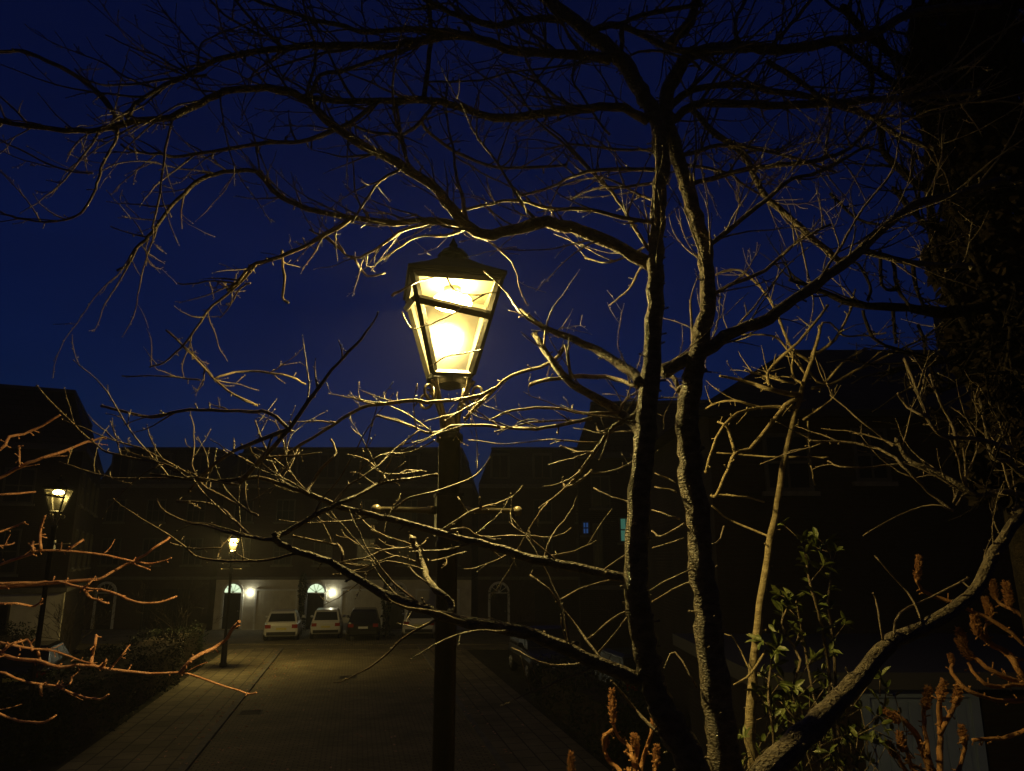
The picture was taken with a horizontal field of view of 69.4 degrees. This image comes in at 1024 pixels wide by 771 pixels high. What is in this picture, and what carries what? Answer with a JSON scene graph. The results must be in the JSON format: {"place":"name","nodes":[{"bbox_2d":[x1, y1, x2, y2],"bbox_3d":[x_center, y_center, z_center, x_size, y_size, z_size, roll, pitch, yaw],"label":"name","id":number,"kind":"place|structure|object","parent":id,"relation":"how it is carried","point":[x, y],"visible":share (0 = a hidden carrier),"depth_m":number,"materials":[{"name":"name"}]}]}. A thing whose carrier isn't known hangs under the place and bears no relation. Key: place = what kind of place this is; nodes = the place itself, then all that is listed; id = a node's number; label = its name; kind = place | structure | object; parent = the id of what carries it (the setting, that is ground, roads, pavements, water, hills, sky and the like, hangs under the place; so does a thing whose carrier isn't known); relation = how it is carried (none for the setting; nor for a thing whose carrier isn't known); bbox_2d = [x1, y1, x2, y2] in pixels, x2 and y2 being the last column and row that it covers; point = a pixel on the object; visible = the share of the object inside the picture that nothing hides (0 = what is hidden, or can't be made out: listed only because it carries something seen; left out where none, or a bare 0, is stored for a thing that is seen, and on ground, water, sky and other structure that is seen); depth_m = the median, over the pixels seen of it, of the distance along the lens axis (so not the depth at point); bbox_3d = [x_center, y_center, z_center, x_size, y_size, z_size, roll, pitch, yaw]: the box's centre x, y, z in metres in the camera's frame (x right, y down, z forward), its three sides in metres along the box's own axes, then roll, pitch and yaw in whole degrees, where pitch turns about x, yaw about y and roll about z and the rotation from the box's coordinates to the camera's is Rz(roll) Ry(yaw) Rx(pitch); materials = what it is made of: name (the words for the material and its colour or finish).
{"place":"outdoors","nodes":[
{"label":"outdoors","id":0,"kind":"place"},
{"bbox_2d":[57,648,278,770],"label":"pavement","id":1,"kind":"structure","parent":0,"point":[145,729],"depth_m":18.16,"materials":[{"name":"grey concrete"}]},
{"bbox_2d":[0,414,256,723],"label":"bare tree","id":2,"kind":"object","parent":1,"relation":"on","point":[20,584],"visible":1,"depth_m":4.10,"materials":[{"name":"red plant"}]},
{"bbox_2d":[219,535,240,666],"bbox_3d":[-10.693,7.995,27.949,0.750,4.955,0.496,5,-14,-19],"label":"street lamp","id":3,"kind":"object","parent":1,"relation":"on","point":[223,662],"visible":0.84,"depth_m":27.86,"materials":[{"name":"black metal"}]},
{"bbox_2d":[76,645,580,649],"bbox_3d":[-10.500,12.026,33.551,39.000,0.320,1.600,0,-13,0],"label":"road crossing","id":4,"kind":"object","parent":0,"point":[367,647],"visible":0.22,"depth_m":33.41,"materials":[{"name":"grey asphalt"}]},
{"bbox_2d":[79,630,580,644],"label":"forecourt","id":5,"kind":"structure","parent":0,"point":[215,637],"depth_m":36.73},
{"bbox_2d":[263,609,304,639],"bbox_3d":[-11.505,12.003,37.351,2.009,1.353,4.047,3,-13,-13],"label":"parked car","id":6,"kind":"object","parent":5,"relation":"on","point":[282,622],"visible":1,"depth_m":35.66,"materials":[{"name":"grey metal"}]},
{"bbox_2d":[297,573,308,630],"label":"shrub","id":7,"kind":"object","parent":5,"relation":"on","point":[301,601],"visible":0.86,"depth_m":40.26,"materials":[{"name":"green plant"}]},
{"bbox_2d":[309,608,345,638],"bbox_3d":[-9.460,12.121,37.940,1.814,1.390,3.656,3,-13,-11],"label":"parked car","id":8,"kind":"object","parent":5,"relation":"on","point":[327,620],"visible":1,"depth_m":36.38,"materials":[{"name":"grey metal"}]},
{"bbox_2d":[346,607,383,639],"bbox_3d":[-7.427,11.930,37.265,1.901,1.456,3.830,2,-13,-9],"label":"parked car","id":9,"kind":"object","parent":5,"relation":"on","point":[364,621],"visible":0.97,"depth_m":35.62,"materials":[{"name":"black metal"}]},
{"bbox_2d":[380,576,394,637],"bbox_3d":[-6.331,11.185,37.376,0.945,3.066,0.934,-12,-18,43],"label":"shrub","id":10,"kind":"object","parent":5,"relation":"on","point":[385,629],"visible":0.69,"depth_m":37.21,"materials":[{"name":"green plant"}]},
{"bbox_2d":[401,610,434,637],"bbox_3d":[-4.718,12.078,38.052,1.987,1.523,4.004,1,-13,-5],"label":"parked car","id":11,"kind":"object","parent":5,"relation":"on","point":[418,619],"visible":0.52,"depth_m":36.20,"materials":[{"name":"grey metal"}]},
{"bbox_2d":[0,629,675,770],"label":"ground","id":12,"kind":"structure","parent":0,"point":[496,662],"depth_m":19.93,"materials":[{"name":"soil"}]},
{"bbox_2d":[0,621,36,694],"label":"hedge","id":13,"kind":"object","parent":12,"relation":"on","point":[12,637],"visible":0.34,"depth_m":23.09,"materials":[{"name":"green plant"}]},
{"bbox_2d":[0,640,78,693],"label":"parked car","id":14,"kind":"object","parent":12,"relation":"on","point":[14,666],"visible":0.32,"depth_m":21.39,"materials":[{"name":"black metal"}]},
{"bbox_2d":[14,476,75,765],"bbox_3d":[-9.736,4.724,15.329,0.750,5.719,0.496,3,-13,-12],"label":"street lamp","id":15,"kind":"object","parent":12,"relation":"on","point":[59,486],"visible":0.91,"depth_m":15.55,"materials":[{"name":"black metal"}]},
{"bbox_2d":[0,384,103,653],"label":"townhouse","id":16,"kind":"structure","parent":12,"relation":"on","point":[23,409],"depth_m":27.48,"materials":[{"name":"brick"}]},
{"bbox_2d":[0,605,10,635],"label":"window","id":17,"kind":"structure","parent":16,"relation":"in","point":[4,609],"depth_m":26.09,"materials":[{"name":"black glass"}]},
{"bbox_2d":[0,528,21,576],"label":"window","id":18,"kind":"structure","parent":16,"relation":"in","point":[9,552],"depth_m":26.52,"materials":[{"name":"black glass"}]},
{"bbox_2d":[0,467,37,505],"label":"window","id":19,"kind":"structure","parent":16,"relation":"in","point":[23,479],"depth_m":27.04,"materials":[{"name":"black glass"}]},
{"bbox_2d":[69,529,78,571],"bbox_3d":[-16.794,6.335,28.460,0.108,1.590,1.160,6,-14,-24],"label":"window","id":20,"kind":"structure","parent":16,"relation":"in","point":[72,565],"depth_m":28.23,"materials":[{"name":"black glass"}]},
{"bbox_2d":[76,531,84,570],"bbox_3d":[-17.851,6.847,30.667,0.108,1.590,1.160,6,-14,-24],"label":"window","id":21,"kind":"structure","parent":16,"relation":"in","point":[82,532],"depth_m":30.43,"materials":[{"name":"black glass"}]},
{"bbox_2d":[78,471,85,508],"bbox_3d":[-16.794,4.094,28.979,0.108,1.390,1.160,6,-14,-24],"label":"window","id":22,"kind":"structure","parent":16,"relation":"in","point":[80,506],"depth_m":28.83,"materials":[{"name":"black glass"}]},
{"bbox_2d":[82,533,89,569],"bbox_3d":[-18.903,7.358,32.876,0.108,1.590,1.160,6,-14,-24],"label":"window","id":23,"kind":"structure","parent":16,"relation":"in","point":[87,534],"depth_m":32.70,"materials":[{"name":"black glass"}]},
{"bbox_2d":[84,477,90,511],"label":"window","id":24,"kind":"structure","parent":16,"relation":"in","point":[89,479],"depth_m":31.01,"materials":[{"name":"black glass"}]},
{"bbox_2d":[87,534,93,568],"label":"window","id":25,"kind":"structure","parent":16,"relation":"in","point":[91,539],"depth_m":34.85,"materials":[{"name":"black glass"}]},
{"bbox_2d":[89,482,95,514],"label":"window","id":26,"kind":"structure","parent":16,"relation":"in","point":[93,486],"depth_m":33.19,"materials":[{"name":"black glass"}]},
{"bbox_2d":[93,487,98,517],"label":"window","id":27,"kind":"structure","parent":16,"relation":"in","point":[97,491],"depth_m":35.36,"materials":[{"name":"black glass"}]},
{"bbox_2d":[34,558,120,655],"bbox_3d":[-14.778,7.967,25.186,3.063,4.057,2.694,-11,-17,41],"label":"shrub","id":28,"kind":"object","parent":12,"relation":"on","point":[68,624],"visible":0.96,"depth_m":25.09,"materials":[{"name":"green plant"}]},
{"bbox_2d":[0,619,209,765],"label":"hedge","id":29,"kind":"object","parent":12,"relation":"on","point":[75,723],"visible":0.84,"depth_m":16.92,"materials":[{"name":"green plant"}]},
{"bbox_2d":[82,447,237,629],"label":"townhouse","id":30,"kind":"structure","parent":12,"relation":"on","point":[132,534],"depth_m":42.32,"materials":[{"name":"red brick"}]},
{"bbox_2d":[90,581,116,628],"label":"door","id":31,"kind":"structure","parent":30,"relation":"in","point":[112,599],"depth_m":41.41,"materials":[{"name":"black paint"}]},
{"bbox_2d":[97,538,121,566],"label":"window","id":32,"kind":"structure","parent":30,"relation":"in","point":[105,561],"depth_m":42.12,"materials":[{"name":"black glass"}]},
{"bbox_2d":[102,499,125,523],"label":"window","id":33,"kind":"structure","parent":30,"relation":"in","point":[115,514],"depth_m":42.62,"materials":[{"name":"black glass"}]},
{"bbox_2d":[140,538,162,566],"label":"window","id":34,"kind":"structure","parent":30,"relation":"in","point":[148,543],"depth_m":42.12,"materials":[{"name":"black glass"}]},
{"bbox_2d":[143,499,166,523],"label":"window","id":35,"kind":"structure","parent":30,"relation":"in","point":[154,515],"depth_m":42.63,"materials":[{"name":"black glass"}]},
{"bbox_2d":[139,589,189,629],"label":"garage door","id":36,"kind":"structure","parent":30,"relation":"in","point":[166,592],"depth_m":41.41,"materials":[{"name":"black paint"}]},
{"bbox_2d":[179,538,202,566],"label":"window","id":37,"kind":"structure","parent":30,"relation":"in","point":[188,560],"depth_m":42.11,"materials":[{"name":"black glass"}]},
{"bbox_2d":[183,499,206,523],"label":"window","id":38,"kind":"structure","parent":30,"relation":"in","point":[193,514],"depth_m":42.63,"materials":[{"name":"black glass"}]},
{"bbox_2d":[120,580,229,640],"bbox_3d":[-11.693,8.455,25.949,3.056,3.461,3.890,0,-13,0],"label":"shrub","id":39,"kind":"object","parent":12,"relation":"on","point":[169,614],"visible":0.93,"depth_m":25.36,"materials":[{"name":"green plant"}]},
{"bbox_2d":[177,648,282,770],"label":"kerb","id":40,"kind":"structure","parent":12,"relation":"on","point":[200,747],"depth_m":18.12,"materials":[{"name":"concrete"}]},
{"bbox_2d":[212,447,313,629],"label":"townhouse","id":41,"kind":"structure","parent":12,"relation":"on","point":[260,591],"depth_m":42.19,"materials":[{"name":"red brick"}]},
{"bbox_2d":[219,582,243,628],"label":"door","id":42,"kind":"structure","parent":41,"relation":"in","point":[236,598],"depth_m":41.43,"materials":[{"name":"black paint"}]},
{"bbox_2d":[227,538,250,566],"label":"window","id":43,"kind":"structure","parent":41,"relation":"in","point":[246,542],"depth_m":42.12,"materials":[{"name":"black glass"}]},
{"bbox_2d":[231,499,253,523],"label":"window","id":44,"kind":"structure","parent":41,"relation":"in","point":[245,517],"depth_m":42.62,"materials":[{"name":"black glass"}]},
{"bbox_2d":[252,589,297,629],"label":"garage door","id":45,"kind":"structure","parent":41,"relation":"in","point":[266,600],"depth_m":41.49,"materials":[{"name":"paint"}]},
{"bbox_2d":[270,538,292,566],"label":"window","id":46,"kind":"structure","parent":41,"relation":"in","point":[277,551],"depth_m":42.08,"materials":[{"name":"black glass"}]},
{"bbox_2d":[273,499,295,523],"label":"window","id":47,"kind":"structure","parent":41,"relation":"in","point":[285,508],"depth_m":42.63,"materials":[{"name":"black glass"}]},
{"bbox_2d":[299,447,392,629],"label":"townhouse","id":48,"kind":"structure","parent":12,"relation":"on","point":[323,582],"depth_m":42.39,"materials":[{"name":"red brick"}]},
{"bbox_2d":[303,582,326,628],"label":"door","id":49,"kind":"structure","parent":48,"relation":"in","point":[313,601],"depth_m":41.51,"materials":[{"name":"black paint"}]},
{"bbox_2d":[311,538,332,566],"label":"window","id":50,"kind":"structure","parent":48,"relation":"in","point":[323,549],"depth_m":42.15,"materials":[{"name":"black glass"}]},
{"bbox_2d":[315,499,335,523],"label":"window","id":51,"kind":"structure","parent":48,"relation":"in","point":[324,517],"depth_m":42.59,"materials":[{"name":"black glass"}]},
{"bbox_2d":[340,589,382,629],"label":"garage door","id":52,"kind":"structure","parent":48,"relation":"in","point":[365,598],"depth_m":41.49,"materials":[{"name":"paint"}]},
{"bbox_2d":[354,538,375,566],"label":"window","id":53,"kind":"structure","parent":48,"relation":"in","point":[360,553],"depth_m":42.15,"materials":[{"name":"black glass"}]},
{"bbox_2d":[356,499,377,523],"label":"window","id":54,"kind":"structure","parent":48,"relation":"in","point":[367,504],"depth_m":42.70,"materials":[{"name":"black glass"}]},
{"bbox_2d":[383,447,478,629],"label":"townhouse","id":55,"kind":"structure","parent":12,"relation":"on","point":[405,578],"depth_m":42.49,"materials":[{"name":"red brick"}]},
{"bbox_2d":[385,582,406,628],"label":"door","id":56,"kind":"structure","parent":55,"relation":"in","point":[395,616],"depth_m":41.36,"materials":[{"name":"black paint"}]},
{"bbox_2d":[395,538,416,566],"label":"window","id":57,"kind":"structure","parent":55,"relation":"in","point":[404,552],"depth_m":42.11,"materials":[{"name":"black glass"}]},
{"bbox_2d":[398,499,417,522],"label":"window","id":58,"kind":"structure","parent":55,"relation":"in","point":[411,502],"depth_m":42.62,"materials":[{"name":"black glass"}]},
{"bbox_2d":[415,589,459,629],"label":"garage door","id":59,"kind":"structure","parent":55,"relation":"in","point":[429,597],"depth_m":41.55,"materials":[{"name":"paint"}]},
{"bbox_2d":[457,542,460,566],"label":"window","id":60,"kind":"structure","parent":55,"relation":"in","point":[458,562],"depth_m":42.01,"materials":[{"name":"black glass"}]},
{"bbox_2d":[416,644,510,770],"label":"kerb","id":61,"kind":"structure","parent":12,"relation":"on","point":[493,752],"depth_m":17.09,"materials":[{"name":"concrete"}]},
{"bbox_2d":[481,554,538,622],"bbox_3d":[0.019,8.250,27.320,2.523,4.492,2.964,0,-13,0],"label":"shrub","id":62,"kind":"object","parent":12,"relation":"on","point":[511,600],"visible":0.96,"depth_m":27.37,"materials":[{"name":"green plant"}]},
{"bbox_2d":[0,0,1023,770],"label":"bare tree","id":63,"kind":"object","parent":12,"relation":"on","point":[784,752],"visible":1,"depth_m":3.07,"materials":[{"name":"brown plant"}]},
{"bbox_2d":[477,447,580,629],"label":"townhouse","id":64,"kind":"structure","parent":12,"relation":"on","point":[508,471],"depth_m":42.41,"materials":[{"name":"red brick"}]},
{"bbox_2d":[488,582,509,622],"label":"door","id":65,"kind":"structure","parent":64,"relation":"in","point":[493,612],"depth_m":41.46,"materials":[{"name":"black paint"}]},
{"bbox_2d":[489,538,510,566],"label":"window","id":66,"kind":"structure","parent":64,"relation":"in","point":[504,541],"depth_m":42.07,"materials":[{"name":"black glass"}]},
{"bbox_2d":[489,499,510,523],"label":"window","id":67,"kind":"structure","parent":64,"relation":"in","point":[501,518],"depth_m":42.58,"materials":[{"name":"black glass"}]},
{"bbox_2d":[532,538,552,566],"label":"window","id":68,"kind":"structure","parent":64,"relation":"in","point":[540,541],"depth_m":42.19,"materials":[{"name":"black glass"}]},
{"bbox_2d":[533,499,553,523],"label":"window","id":69,"kind":"structure","parent":64,"relation":"in","point":[545,517],"depth_m":42.63,"materials":[{"name":"black glass"}]},
{"bbox_2d":[535,589,580,629],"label":"garage door","id":70,"kind":"structure","parent":64,"relation":"in","point":[550,611],"depth_m":41.43,"materials":[{"name":"black paint"}]},
{"bbox_2d":[508,621,581,682],"bbox_3d":[1.099,9.228,25.786,2.160,1.655,4.352,3,-13,-11],"label":"parked car","id":71,"kind":"object","parent":12,"relation":"on","point":[531,649],"visible":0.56,"depth_m":25.32,"materials":[{"name":"black metal"}]},
{"bbox_2d":[598,596,625,623],"bbox_3d":[5.077,8.028,25.552,4.219,4.106,2.823,8,-15,-32],"label":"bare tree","id":72,"kind":"object","parent":12,"relation":"on","point":[612,612],"visible":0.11,"depth_m":25.47,"materials":[{"name":"brown plant"}]},
{"bbox_2d":[583,647,644,700],"bbox_3d":[3.301,8.263,21.177,2.160,1.455,4.352,3,-13,-11],"label":"parked car","id":73,"kind":"object","parent":12,"relation":"on","point":[622,656],"visible":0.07,"depth_m":20.07,"materials":[{"name":"black metal"}]},
{"bbox_2d":[574,400,707,654],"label":"townhouse","id":74,"kind":"structure","parent":12,"relation":"on","point":[607,547],"depth_m":29.50,"materials":[{"name":"brick"}]},
{"bbox_2d":[576,479,577,511],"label":"window","id":75,"kind":"structure","parent":74,"relation":"in","point":[577,479],"depth_m":30.61,"materials":[{"name":"black glass"}]},
{"bbox_2d":[578,531,578,562],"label":"window","id":76,"kind":"structure","parent":74,"relation":"in","point":[578,531],"depth_m":30.17,"materials":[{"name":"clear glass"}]},
{"bbox_2d":[580,521,591,536],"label":"window","id":77,"kind":"structure","parent":74,"relation":"in","point":[585,524],"depth_m":29.40,"materials":[{"name":"blue glass"}]},
{"bbox_2d":[592,523,603,568],"bbox_3d":[3.390,6.352,29.200,0.560,1.790,0.108,-1,-13,5],"label":"window","id":78,"kind":"structure","parent":74,"relation":"in","point":[598,545],"depth_m":29.22,"materials":[{"name":"black glass"}]},
{"bbox_2d":[589,475,612,510],"bbox_3d":[3.555,4.303,29.660,0.960,1.390,0.108,-1,-13,5],"label":"window","id":79,"kind":"structure","parent":74,"relation":"in","point":[600,501],"depth_m":29.69,"materials":[{"name":"black glass"}]},
{"bbox_2d":[617,517,626,544],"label":"window","id":80,"kind":"structure","parent":74,"relation":"in","point":[622,520],"depth_m":29.29,"materials":[{"name":"teal glass"}]},
{"bbox_2d":[704,248,943,769],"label":"bare tree","id":81,"kind":"object","parent":12,"relation":"on","point":[751,699],"visible":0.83,"depth_m":4.20,"materials":[{"name":"brown plant"}]},
{"bbox_2d":[738,517,913,770],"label":"evergreen shrub","id":82,"kind":"object","parent":12,"relation":"on","point":[834,756],"visible":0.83,"depth_m":4.00,"materials":[{"name":"green plant"}]},
{"bbox_2d":[630,318,1023,729],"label":"house","id":83,"kind":"structure","parent":12,"relation":"on","point":[850,506],"depth_m":13.88,"materials":[{"name":"brick"}]},
{"bbox_2d":[762,433,820,495],"bbox_3d":[5.222,1.488,13.969,1.060,1.190,0.108,0,-13,0],"label":"window","id":84,"kind":"structure","parent":83,"relation":"in","point":[798,480],"depth_m":13.99,"materials":[{"name":"black glass"}]},
{"bbox_2d":[850,428,898,486],"bbox_3d":[6.812,1.351,14.000,0.825,1.110,0.108,0,-13,0],"label":"window","id":85,"kind":"structure","parent":83,"relation":"in","point":[880,476],"depth_m":14.01,"materials":[{"name":"black glass"}]},
{"bbox_2d":[672,633,1023,770],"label":"garage","id":86,"kind":"structure","parent":12,"relation":"on","point":[916,664],"depth_m":8.85,"materials":[{"name":"brick"}]},
{"bbox_2d":[859,690,988,770],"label":"garage door","id":87,"kind":"structure","parent":86,"relation":"in","point":[968,713],"depth_m":8.77,"materials":[{"name":"grey paint"}]},
{"bbox_2d":[882,677,969,770],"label":"sumac shrub","id":88,"kind":"object","parent":12,"relation":"on","point":[941,693],"visible":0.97,"depth_m":4.01,"materials":[{"name":"brown plant"}]},
{"bbox_2d":[913,554,1023,745],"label":"sumac shrub","id":89,"kind":"object","parent":12,"relation":"on","point":[960,639],"visible":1,"depth_m":4.07,"materials":[{"name":"brown plant"}]},
{"bbox_2d":[187,650,500,770],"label":"road","id":90,"kind":"structure","parent":0,"point":[295,738],"depth_m":18.45,"materials":[{"name":"grey asphalt"}]},
{"bbox_2d":[237,709,263,714],"bbox_3d":[-6.900,8.650,19.533,0.600,0.068,0.600,3,-13,-11],"label":"drain cover","id":91,"kind":"object","parent":90,"relation":"on","point":[246,712],"visible":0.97,"depth_m":19.48,"materials":[{"name":"metal"}]},
{"bbox_2d":[28,647,523,770],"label":"fallen leaves","id":92,"kind":"object","parent":90,"relation":"on","point":[283,716],"visible":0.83,"depth_m":19.01,"materials":[{"name":"red plant"}]},
{"bbox_2d":[339,675,356,678],"bbox_3d":[-5.605,9.978,25.261,0.600,0.068,0.600,3,-13,-11],"label":"drain cover","id":93,"kind":"object","parent":90,"relation":"on","point":[343,677],"visible":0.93,"depth_m":25.14,"materials":[{"name":"metal"}]},
{"bbox_2d":[371,237,521,770],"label":"street lamp","id":94,"kind":"object","parent":90,"relation":"on","point":[458,268],"visible":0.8,"depth_m":3.67,"materials":[{"name":"black metal"}]},
{"bbox_2d":[567,688,660,770],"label":"sumac shrub","id":95,"kind":"object","parent":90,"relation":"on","point":[634,741],"visible":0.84,"depth_m":3.85,"materials":[{"name":"brown plant"}]},
{"bbox_2d":[0,0,1023,493],"label":"sky","id":96,"kind":"structure","parent":0,"point":[50,275],"materials":[{"name":"blue"}]},
{"bbox_2d":[420,644,609,770],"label":"pavement","id":97,"kind":"structure","parent":0,"point":[542,742],"depth_m":17.94,"materials":[{"name":"grey concrete"}]},
{"bbox_2d":[748,0,1023,629],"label":"ivy tree","id":98,"kind":"object","parent":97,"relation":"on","point":[982,331],"visible":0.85,"depth_m":3.92,"materials":[{"name":"black plant"}]}
]}

